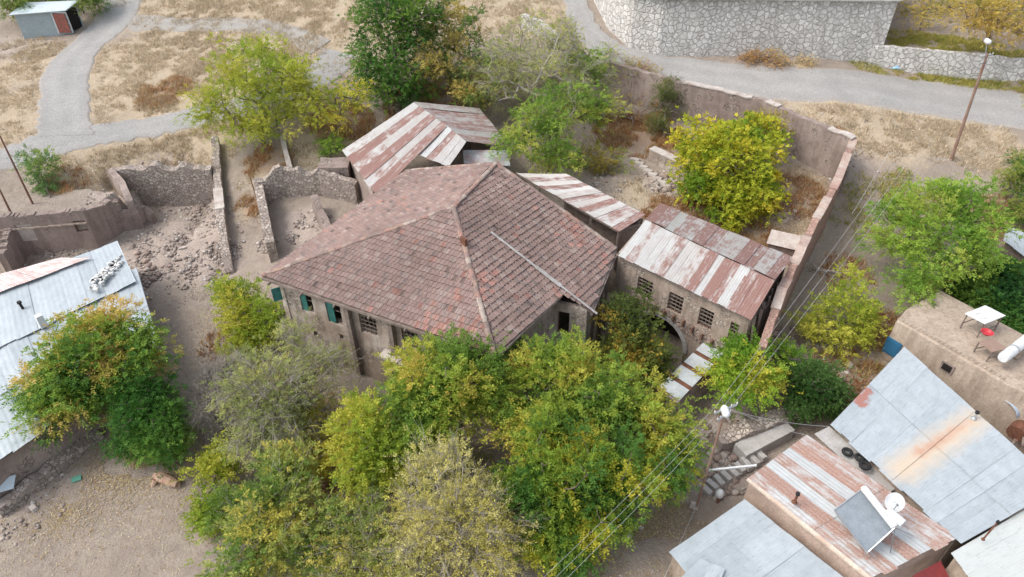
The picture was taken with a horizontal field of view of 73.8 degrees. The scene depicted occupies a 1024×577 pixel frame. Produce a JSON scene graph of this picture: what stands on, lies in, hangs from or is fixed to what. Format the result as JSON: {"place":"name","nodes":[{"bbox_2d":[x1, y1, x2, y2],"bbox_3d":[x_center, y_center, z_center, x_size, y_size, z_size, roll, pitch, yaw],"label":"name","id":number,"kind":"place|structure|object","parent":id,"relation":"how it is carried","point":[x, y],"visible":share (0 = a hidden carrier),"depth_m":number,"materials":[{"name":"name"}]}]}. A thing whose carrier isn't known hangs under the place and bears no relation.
{"place":"outdoors","nodes":[
{"label":"outdoors","id":0,"kind":"place"},
{"bbox_2d":[35,0,141,135],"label":"hill road","id":1,"kind":"structure","parent":0,"point":[63,105],"depth_m":60.53,"materials":[{"name":"asphalt"}]},
{"bbox_2d":[0,48,357,170],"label":"village road","id":2,"kind":"structure","parent":0,"point":[128,131],"depth_m":55.87,"materials":[{"name":"asphalt"}]},
{"bbox_2d":[128,14,329,53],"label":"track","id":3,"kind":"structure","parent":0,"point":[179,27],"depth_m":67.32,"materials":[{"name":"gravel"}]},
{"bbox_2d":[0,0,1023,576],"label":"ground","id":4,"kind":"structure","parent":0,"point":[112,556],"depth_m":49.16,"materials":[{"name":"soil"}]},
{"bbox_2d":[0,135,33,203],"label":"utility pole","id":5,"kind":"object","parent":4,"relation":"on","point":[21,180],"visible":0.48,"depth_m":47.53,"materials":[{"name":"brown wood"}]},
{"bbox_2d":[0,0,38,21],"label":"green bush","id":6,"kind":"object","parent":4,"relation":"on","point":[10,5],"visible":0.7,"depth_m":66.02,"materials":[{"name":"green plant"}]},
{"bbox_2d":[6,143,71,197],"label":"sapling","id":7,"kind":"object","parent":4,"relation":"on","point":[39,161],"visible":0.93,"depth_m":50.48,"materials":[{"name":"green plant"}]},
{"bbox_2d":[9,1,83,39],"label":"tin shed","id":8,"kind":"structure","parent":4,"relation":"on","point":[50,18],"depth_m":66.26,"materials":[{"name":"white paint"}]},
{"bbox_2d":[50,12,73,33],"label":"door","id":9,"kind":"structure","parent":8,"relation":"in","point":[60,21],"depth_m":66.36,"materials":[{"name":"red paint"}]},
{"bbox_2d":[65,7,81,29],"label":"doorway","id":10,"kind":"structure","parent":8,"relation":"in","point":[74,19],"depth_m":67.20,"materials":[{"name":"black"}]},
{"bbox_2d":[0,430,103,516],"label":"lane wall","id":11,"kind":"structure","parent":4,"relation":"on","point":[46,473],"depth_m":35.19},
{"bbox_2d":[0,199,125,271],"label":"roofless house","id":12,"kind":"structure","parent":4,"relation":"on","point":[23,236],"depth_m":48.24,"materials":[{"name":"brown"}]},
{"bbox_2d":[0,241,157,498],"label":"white roof house","id":13,"kind":"structure","parent":4,"relation":"on","point":[45,289],"depth_m":40.74,"materials":[{"name":"metal"}]},
{"bbox_2d":[0,475,15,491],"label":"loose sheet","id":14,"kind":"object","parent":13,"relation":"on","point":[8,484],"visible":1,"depth_m":33.93,"materials":[{"name":"grey"}]},
{"bbox_2d":[69,0,111,19],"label":"green bush","id":15,"kind":"object","parent":4,"relation":"on","point":[82,4],"visible":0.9,"depth_m":67.99,"materials":[{"name":"green plant"}]},
{"bbox_2d":[0,292,188,454],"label":"autumn tree","id":16,"kind":"object","parent":4,"relation":"on","point":[57,383],"visible":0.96,"depth_m":35.12,"materials":[{"name":"green plant"}]},
{"bbox_2d":[106,167,143,228],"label":"ruined wall","id":17,"kind":"structure","parent":4,"relation":"on","point":[118,182],"depth_m":51.15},
{"bbox_2d":[119,206,157,230],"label":"ruined wall","id":18,"kind":"structure","parent":4,"relation":"on","point":[147,215],"depth_m":51.37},
{"bbox_2d":[91,364,209,479],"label":"elm tree","id":19,"kind":"object","parent":4,"relation":"on","point":[154,434],"visible":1,"depth_m":34.60,"materials":[{"name":"green plant"}]},
{"bbox_2d":[114,160,213,206],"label":"ruined wall","id":20,"kind":"structure","parent":4,"relation":"on","point":[158,183],"depth_m":53.13,"materials":[{"name":"stone"}]},
{"bbox_2d":[151,472,180,487],"bbox_3d":[-17.874,9.951,35.202,1.558,0.713,0.766,9,39,12],"label":"cut log","id":21,"kind":"object","parent":4,"relation":"on","point":[166,478],"visible":0.95,"depth_m":35.08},
{"bbox_2d":[167,430,254,544],"bbox_3d":[-14.689,9.842,33.669,4.206,3.280,6.023,-20,42,-24],"label":"lime bush","id":22,"kind":"object","parent":4,"relation":"on","point":[222,470],"visible":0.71,"depth_m":33.49,"materials":[{"name":"green plant"}]},
{"bbox_2d":[176,346,252,449],"bbox_3d":[-16.034,5.865,37.119,4.374,4.867,6.052,0,38,0],"label":"bare bush","id":23,"kind":"object","parent":4,"relation":"on","point":[197,388],"visible":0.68,"depth_m":36.55,"materials":[{"name":"grey plant"}]},
{"bbox_2d":[211,136,233,274],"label":"lane wall","id":24,"kind":"structure","parent":4,"relation":"on","point":[220,209],"depth_m":50.43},
{"bbox_2d":[201,269,288,369],"bbox_3d":[-16.401,1.757,42.023,5.276,4.831,7.478,-27,45,-30],"label":"lime bush","id":25,"kind":"object","parent":4,"relation":"on","point":[240,302],"visible":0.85,"depth_m":41.35,"materials":[{"name":"green plant"}]},
{"bbox_2d":[170,28,333,153],"bbox_3d":[-19.878,-16.297,55.019,12.752,8.110,14.634,0,38,0],"label":"ailanthus tree","id":26,"kind":"object","parent":4,"relation":"on","point":[295,85],"visible":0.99,"depth_m":52.88,"materials":[{"name":"green plant"}]},
{"bbox_2d":[253,178,278,262],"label":"ruined wall","id":27,"kind":"structure","parent":4,"relation":"on","point":[264,212],"depth_m":48.22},
{"bbox_2d":[191,305,352,481],"bbox_3d":[-12.403,5.599,36.089,7.949,6.801,10.328,0,38,0],"label":"half bare tree","id":28,"kind":"object","parent":4,"relation":"on","point":[243,389],"visible":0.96,"depth_m":34.26,"materials":[{"name":"green plant"}]},
{"bbox_2d":[184,427,361,576],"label":"tree","id":29,"kind":"object","parent":4,"relation":"on","point":[272,537],"visible":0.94,"depth_m":30.35,"materials":[{"name":"green plant"}]},
{"bbox_2d":[280,135,291,166],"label":"lane wall","id":30,"kind":"structure","parent":4,"relation":"on","point":[286,154],"depth_m":53.47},
{"bbox_2d":[269,383,344,494],"bbox_3d":[-10.348,7.828,35.422,4.540,4.185,6.750,-17,41,-21],"label":"yellow bush","id":31,"kind":"object","parent":4,"relation":"on","point":[324,457],"visible":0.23,"depth_m":35.33,"materials":[{"name":"green plant"}]},
{"bbox_2d":[258,164,360,203],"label":"ruined wall","id":32,"kind":"structure","parent":4,"relation":"on","point":[279,181],"depth_m":50.68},
{"bbox_2d":[258,336,363,464],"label":"tree","id":33,"kind":"object","parent":4,"relation":"on","point":[313,427],"visible":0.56,"depth_m":35.77,"materials":[{"name":"green plant"}]},
{"bbox_2d":[310,194,330,230],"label":"ruined wall","id":34,"kind":"structure","parent":4,"relation":"on","point":[321,217],"depth_m":48.98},
{"bbox_2d":[313,129,352,160],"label":"bush","id":35,"kind":"object","parent":4,"relation":"on","point":[327,149],"visible":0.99,"depth_m":53.89,"materials":[{"name":"green plant"}]},
{"bbox_2d":[318,157,352,177],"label":"plaster pier","id":36,"kind":"structure","parent":4,"relation":"on","point":[341,166],"depth_m":50.96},
{"bbox_2d":[299,73,377,148],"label":"tree","id":37,"kind":"object","parent":4,"relation":"on","point":[355,95],"visible":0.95,"depth_m":53.94,"materials":[{"name":"green plant"}]},
{"bbox_2d":[288,470,455,576],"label":"tree","id":38,"kind":"object","parent":4,"relation":"on","point":[363,520],"visible":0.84,"depth_m":29.98,"materials":[{"name":"green plant"}]},
{"bbox_2d":[316,386,436,510],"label":"ailanthus tree","id":39,"kind":"object","parent":4,"relation":"on","point":[358,463],"visible":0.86,"depth_m":32.01,"materials":[{"name":"green plant"}]},
{"bbox_2d":[330,0,468,113],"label":"elm tree","id":40,"kind":"object","parent":4,"relation":"on","point":[405,19],"visible":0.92,"depth_m":56.31,"materials":[{"name":"green plant"}]},
{"bbox_2d":[342,102,509,200],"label":"wing","id":41,"kind":"structure","parent":4,"relation":"on","point":[385,152],"depth_m":49.96,"materials":[{"name":"metal"}]},
{"bbox_2d":[261,162,617,428],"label":"tiled house","id":42,"kind":"structure","parent":4,"relation":"on","point":[484,249],"depth_m":38.84,"materials":[{"name":"tile"}]},
{"bbox_2d":[326,302,342,323],"bbox_3d":[-10.092,1.336,39.019,1.147,1.730,0.176,16,41,20],"label":"window","id":43,"kind":"structure","parent":42,"relation":"in","point":[331,311],"depth_m":39.09,"materials":[{"name":"teal wood"}]},
{"bbox_2d":[359,314,377,334],"bbox_3d":[-7.965,1.932,38.215,1.248,1.580,0.161,16,41,20],"label":"window","id":44,"kind":"structure","parent":42,"relation":"in","point":[361,315],"depth_m":38.27,"materials":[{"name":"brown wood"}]},
{"bbox_2d":[370,321,537,465],"bbox_3d":[-3.308,5.708,34.754,8.762,8.742,6.921,-14,40,-18],"label":"ailanthus tree","id":45,"kind":"object","parent":4,"relation":"on","point":[429,392],"visible":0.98,"depth_m":33.01,"materials":[{"name":"green plant"}]},
{"bbox_2d":[365,418,551,576],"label":"half bare tree","id":46,"kind":"object","parent":4,"relation":"on","point":[443,511],"visible":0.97,"depth_m":29.59,"materials":[{"name":"green plant"}]},
{"bbox_2d":[408,0,524,112],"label":"autumn tree","id":47,"kind":"object","parent":4,"relation":"on","point":[441,66],"visible":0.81,"depth_m":57.17,"materials":[{"name":"green plant"}]},
{"bbox_2d":[132,172,853,501],"bbox_3d":[-2.049,-2.583,48.569,49.878,4.720,25.197,15,40,18],"label":"fallen masonry","id":48,"kind":"object","parent":4,"relation":"on","point":[149,267],"visible":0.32,"depth_m":40.85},
{"bbox_2d":[0,22,989,576],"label":"fallen leaves","id":49,"kind":"object","parent":4,"relation":"on","point":[638,520],"visible":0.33,"depth_m":34.11,"materials":[{"name":"brown plant"}]},
{"bbox_2d":[0,36,1016,550],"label":"rubble","id":50,"kind":"object","parent":4,"relation":"on","point":[238,254],"visible":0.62,"depth_m":48.90,"materials":[{"name":"stone"}]},
{"bbox_2d":[0,0,1023,238],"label":"dry grass","id":51,"kind":"structure","parent":4,"relation":"on","point":[199,69],"depth_m":59.07,"materials":[{"name":"plant"}]},
{"bbox_2d":[33,17,1018,559],"bbox_3d":[0.967,-6.563,46.501,74.526,13.296,46.780,0,38,0],"label":"brown scrub","id":52,"kind":"object","parent":4,"relation":"on","point":[369,121],"visible":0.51,"depth_m":52.03,"materials":[{"name":"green plant"}]},
{"bbox_2d":[521,13,558,43],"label":"stone wall","id":53,"kind":"structure","parent":4,"relation":"on","point":[526,16],"depth_m":64.40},
{"bbox_2d":[455,4,626,153],"bbox_3d":[2.126,-17.335,55.203,13.879,11.057,12.438,30,47,33],"label":"half bare tree","id":54,"kind":"object","parent":4,"relation":"on","point":[541,71],"visible":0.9,"depth_m":54.95,"materials":[{"name":"green plant"}]},
{"bbox_2d":[476,11,633,120],"bbox_3d":[3.415,-19.051,58.613,14.760,8.576,8.990,0,38,0],"label":"tree","id":55,"kind":"object","parent":4,"relation":"on","point":[609,52],"visible":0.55,"depth_m":57.96,"materials":[{"name":"green plant"}]},
{"bbox_2d":[485,42,633,184],"bbox_3d":[4.661,-13.124,53.003,8.218,7.419,17.750,17,41,20],"label":"leafy tree","id":56,"kind":"object","parent":4,"relation":"on","point":[593,110],"visible":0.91,"depth_m":49.97,"materials":[{"name":"green plant"}]},
{"bbox_2d":[515,172,645,268],"bbox_3d":[4.354,-5.055,46.824,9.952,4.311,1.882,31,48,34],"label":"lean to shed","id":57,"kind":"object","parent":4,"relation":"on","point":[616,222],"visible":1,"depth_m":45.39,"materials":[{"name":"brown metal"}]},
{"bbox_2d":[480,405,705,576],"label":"ailanthus tree","id":58,"kind":"object","parent":4,"relation":"on","point":[550,486],"visible":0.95,"depth_m":30.46,"materials":[{"name":"green plant"}]},
{"bbox_2d":[477,320,716,476],"bbox_3d":[4.115,6.167,35.007,11.737,8.159,8.970,0,38,0],"label":"ailanthus tree","id":59,"kind":"object","parent":4,"relation":"on","point":[604,402],"visible":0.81,"depth_m":33.24,"materials":[{"name":"green plant"}]},
{"bbox_2d":[567,139,638,177],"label":"dry shrub","id":60,"kind":"object","parent":4,"relation":"on","point":[600,164],"visible":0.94,"depth_m":53.06,"materials":[{"name":"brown plant"}]},
{"bbox_2d":[239,28,1023,533],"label":"green weeds","id":61,"kind":"object","parent":4,"relation":"on","point":[923,38],"visible":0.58,"depth_m":60.70,"materials":[{"name":"green plant"}]},
{"bbox_2d":[587,282,685,397],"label":"courtyard tree","id":62,"kind":"object","parent":4,"relation":"on","point":[640,351],"visible":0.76,"depth_m":38.79,"materials":[{"name":"green plant"}]},
{"bbox_2d":[605,54,671,127],"bbox_3d":[10.734,-17.246,59.901,5.850,4.960,8.823,10,39,13],"label":"sparse shrub","id":63,"kind":"object","parent":4,"relation":"on","point":[639,64],"visible":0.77,"depth_m":59.46,"materials":[{"name":"brown plant"}]},
{"bbox_2d":[629,157,670,187],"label":"stone steps","id":64,"kind":"structure","parent":4,"relation":"on","point":[645,168],"depth_m":53.09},
{"bbox_2d":[642,74,693,139],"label":"juniper bush","id":65,"kind":"object","parent":4,"relation":"on","point":[665,94],"visible":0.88,"depth_m":57.65,"materials":[{"name":"green plant"}]},
{"bbox_2d":[648,146,705,178],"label":"terrace wall","id":66,"kind":"structure","parent":4,"relation":"on","point":[659,157],"depth_m":53.41,"materials":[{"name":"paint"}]},
{"bbox_2d":[656,343,723,421],"bbox_3d":[10.225,5.729,39.652,1.393,3.146,5.014,31,47,33],"label":"gate canopy","id":67,"kind":"object","parent":4,"relation":"on","point":[685,383],"visible":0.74,"depth_m":38.73,"materials":[{"name":"metal"}]},
{"bbox_2d":[613,203,791,363],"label":"annex building","id":68,"kind":"structure","parent":4,"relation":"on","point":[728,279],"depth_m":40.37,"materials":[{"name":"paint"}]},
{"bbox_2d":[668,292,682,313],"bbox_3d":[9.791,0.829,40.642,1.081,1.430,0.163,30,47,32],"label":"window","id":69,"kind":"structure","parent":68,"relation":"in","point":[669,301],"depth_m":40.71,"materials":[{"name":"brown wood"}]},
{"bbox_2d":[698,307,713,328],"bbox_3d":[11.286,1.683,39.549,0.992,1.430,0.163,30,47,32],"label":"window","id":70,"kind":"structure","parent":68,"relation":"in","point":[701,309],"depth_m":39.58,"materials":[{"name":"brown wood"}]},
{"bbox_2d":[695,402,737,506],"bbox_3d":[9.450,8.251,32.133,1.229,8.232,0.647,-28,46,-31],"label":"utility pole","id":71,"kind":"object","parent":4,"relation":"on","point":[724,411],"visible":0.98,"depth_m":30.80,"materials":[{"name":"brown metal"}]},
{"bbox_2d":[544,165,893,576],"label":"power line","id":72,"kind":"object","parent":71,"relation":"attached to","point":[715,406],"visible":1,"depth_m":29.31,"materials":[{"name":"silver metal"}]},
{"bbox_2d":[568,169,914,576],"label":"power line","id":73,"kind":"object","parent":71,"relation":"attached to","point":[713,427],"visible":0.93,"depth_m":28.79,"materials":[{"name":"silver metal"}]},
{"bbox_2d":[596,60,856,178],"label":"garden wall","id":74,"kind":"structure","parent":4,"relation":"on","point":[820,147],"depth_m":56.43,"materials":[{"name":"paint"}]},
{"bbox_2d":[663,105,795,233],"bbox_3d":[16.168,-9.052,49.302,10.033,6.598,11.399,0,38,0],"label":"mulberry tree","id":75,"kind":"object","parent":4,"relation":"on","point":[712,151],"visible":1,"depth_m":47.97,"materials":[{"name":"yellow plant"}]},
{"bbox_2d":[697,451,766,497],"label":"stone steps","id":76,"kind":"structure","parent":4,"relation":"on","point":[722,478],"depth_m":35.81,"materials":[{"name":"stone"}]},
{"bbox_2d":[594,0,902,62],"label":"stone retaining wall","id":77,"kind":"structure","parent":4,"relation":"on","point":[843,30],"depth_m":61.09,"materials":[{"name":"stone"}]},
{"bbox_2d":[691,322,814,421],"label":"tree","id":78,"kind":"object","parent":4,"relation":"on","point":[735,359],"visible":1,"depth_m":36.77,"materials":[{"name":"green plant"}]},
{"bbox_2d":[669,499,842,576],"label":"pale roof shed","id":79,"kind":"structure","parent":4,"relation":"on","point":[744,538],"depth_m":30.46,"materials":[{"name":"metal"}]},
{"bbox_2d":[712,404,799,452],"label":"rubble wall","id":80,"kind":"structure","parent":4,"relation":"on","point":[729,437],"depth_m":37.29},
{"bbox_2d":[732,423,794,459],"bbox_3d":[13.732,8.565,37.438,3.352,1.632,0.900,-17,41,-21],"label":"concrete ledge","id":81,"kind":"object","parent":4,"relation":"on","point":[765,441],"visible":0.71,"depth_m":36.94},
{"bbox_2d":[743,104,796,145],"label":"thin shrub","id":82,"kind":"object","parent":4,"relation":"on","point":[783,125],"visible":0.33,"depth_m":51.83,"materials":[{"name":"brown plant"}]},
{"bbox_2d":[733,46,819,70],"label":"dry shrub","id":83,"kind":"object","parent":4,"relation":"on","point":[757,52],"visible":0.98,"depth_m":61.06,"materials":[{"name":"brown plant"}]},
{"bbox_2d":[766,229,801,255],"bbox_3d":[18.300,-3.137,45.950,2.056,1.500,1.660,16,41,19],"label":"garden hutch","id":84,"kind":"object","parent":4,"relation":"on","point":[784,242],"visible":0.78,"depth_m":45.45,"materials":[{"name":"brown wood"}]},
{"bbox_2d":[742,139,856,399],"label":"garden wall","id":85,"kind":"structure","parent":4,"relation":"on","point":[808,241],"depth_m":43.16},
{"bbox_2d":[775,351,859,427],"bbox_3d":[16.990,5.590,38.038,5.051,4.009,4.510,0,38,0],"label":"dark shrub","id":86,"kind":"object","parent":4,"relation":"on","point":[816,398],"visible":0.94,"depth_m":37.28,"materials":[{"name":"green plant"}]},
{"bbox_2d":[803,259,841,278],"bbox_3d":[20.601,-1.273,45.926,2.976,1.894,0.411,9,39,12],"label":"stone edging","id":87,"kind":"object","parent":4,"relation":"on","point":[809,266],"visible":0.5,"depth_m":45.79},
{"bbox_2d":[782,256,892,366],"bbox_3d":[20.310,1.575,41.309,7.900,4.141,5.420,-26,45,-29],"label":"sapling bush","id":88,"kind":"object","parent":4,"relation":"on","point":[863,309],"visible":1,"depth_m":40.79,"materials":[{"name":"green plant"}]},
{"bbox_2d":[743,435,954,576],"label":"striped roof house","id":89,"kind":"structure","parent":4,"relation":"on","point":[824,481],"depth_m":31.08,"materials":[{"name":"pink paint"}]},
{"bbox_2d":[834,485,912,555],"bbox_3d":[15.746,9.978,29.637,2.793,1.796,2.503,-19,42,-23],"label":"solar water heater","id":90,"kind":"object","parent":89,"relation":"on","point":[868,519],"visible":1,"depth_m":29.54,"materials":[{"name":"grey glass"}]},
{"bbox_2d":[885,492,904,512],"bbox_3d":[16.691,9.643,29.787,1.048,1.651,0.600,0,38,0],"label":"satellite dish","id":91,"kind":"object","parent":89,"relation":"on","point":[895,501],"visible":0.92,"depth_m":29.55,"materials":[{"name":"white paint"}]},
{"bbox_2d":[913,560,948,576],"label":"red sheet","id":92,"kind":"object","parent":89,"relation":"on","point":[937,569],"visible":1,"depth_m":29.44,"materials":[{"name":"paint"}]},
{"bbox_2d":[895,0,944,30],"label":"thin shrub","id":93,"kind":"object","parent":4,"relation":"on","point":[920,9],"visible":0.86,"depth_m":62.64,"materials":[{"name":"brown plant"}]},
{"bbox_2d":[827,347,1023,567],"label":"pale roof house","id":94,"kind":"structure","parent":4,"relation":"on","point":[910,430],"depth_m":33.25,"materials":[{"name":"metal"}]},
{"bbox_2d":[814,427,894,491],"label":"grey gutter roof","id":95,"kind":"structure","parent":94,"relation":"on","point":[833,440],"depth_m":34.19,"materials":[{"name":"metal"}]},
{"bbox_2d":[850,166,1023,314],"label":"walnut tree","id":96,"kind":"object","parent":4,"relation":"on","point":[952,199],"visible":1,"depth_m":42.94,"materials":[{"name":"green plant"}]},
{"bbox_2d":[868,45,1023,81],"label":"stone retaining wall","id":97,"kind":"structure","parent":4,"relation":"on","point":[966,65],"depth_m":60.90,"materials":[{"name":"stone"}]},
{"bbox_2d":[881,291,1023,453],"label":"mud roof house","id":98,"kind":"structure","parent":4,"relation":"on","point":[937,341],"depth_m":38.28,"materials":[{"name":"brown"}]},
{"bbox_2d":[882,336,901,357],"bbox_3d":[22.639,3.518,40.652,0.120,1.100,0.900,-23,43,-26],"label":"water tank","id":99,"kind":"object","parent":98,"relation":"in","point":[891,346],"depth_m":40.59,"materials":[{"name":"blue paint"}]},
{"bbox_2d":[939,360,955,374],"bbox_3d":[24.351,4.424,38.193,0.120,0.620,0.700,-23,43,-26],"label":"window","id":100,"kind":"structure","parent":98,"relation":"in","point":[944,366],"depth_m":38.14,"materials":[{"name":"black"}]},
{"bbox_2d":[959,305,1005,336],"bbox_3d":[26.720,1.892,38.867,1.922,1.100,1.095,-16,41,-19],"label":"roof table","id":101,"kind":"object","parent":98,"relation":"on","point":[990,314],"visible":0.96,"depth_m":38.58,"materials":[{"name":"white paint"}]},
{"bbox_2d":[973,339,1005,361],"bbox_3d":[26.089,3.367,37.264,1.077,0.750,0.889,-9,39,-11],"label":"table","id":102,"kind":"object","parent":98,"relation":"on","point":[992,345],"visible":0.8,"depth_m":37.02,"materials":[{"name":"brown wood"}]},
{"bbox_2d":[998,334,1023,361],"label":"water tank","id":103,"kind":"object","parent":98,"relation":"on","point":[1015,349],"visible":1,"depth_m":36.27,"materials":[{"name":"white paint"}]},
{"bbox_2d":[1004,400,1023,440],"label":"satellite dish","id":104,"kind":"object","parent":98,"relation":"on","point":[1015,429],"visible":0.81,"depth_m":36.00,"materials":[{"name":"metal"}]},
{"bbox_2d":[916,0,1023,52],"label":"mustard tree","id":105,"kind":"object","parent":4,"relation":"on","point":[989,15],"visible":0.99,"depth_m":57.86,"materials":[{"name":"yellow plant"}]},
{"bbox_2d":[950,38,993,160],"bbox_3d":[33.155,-13.404,49.868,1.443,9.485,0.908,0,38,0],"label":"utility pole","id":106,"kind":"object","parent":4,"relation":"on","point":[987,41],"visible":1,"depth_m":49.29,"materials":[{"name":"brown metal"}]},
{"bbox_2d":[936,253,1023,333],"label":"dark vine","id":107,"kind":"object","parent":4,"relation":"on","point":[1003,292],"visible":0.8,"depth_m":42.85,"materials":[{"name":"green plant"}]},
{"bbox_2d":[946,510,1023,576],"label":"corner roof house","id":108,"kind":"structure","parent":4,"relation":"on","point":[998,551],"depth_m":29.27,"materials":[{"name":"metal"}]},
{"bbox_2d":[990,147,1023,231],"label":"edge bush","id":109,"kind":"object","parent":4,"relation":"on","point":[1013,180],"visible":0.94,"depth_m":48.88,"materials":[{"name":"green plant"}]},
{"bbox_2d":[999,226,1023,261],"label":"grey roof shed","id":110,"kind":"structure","parent":4,"relation":"on","point":[1013,248],"depth_m":45.99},
{"bbox_2d":[563,0,1023,129],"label":"road","id":111,"kind":"structure","parent":0,"point":[815,84],"depth_m":59.48,"materials":[{"name":"asphalt"}]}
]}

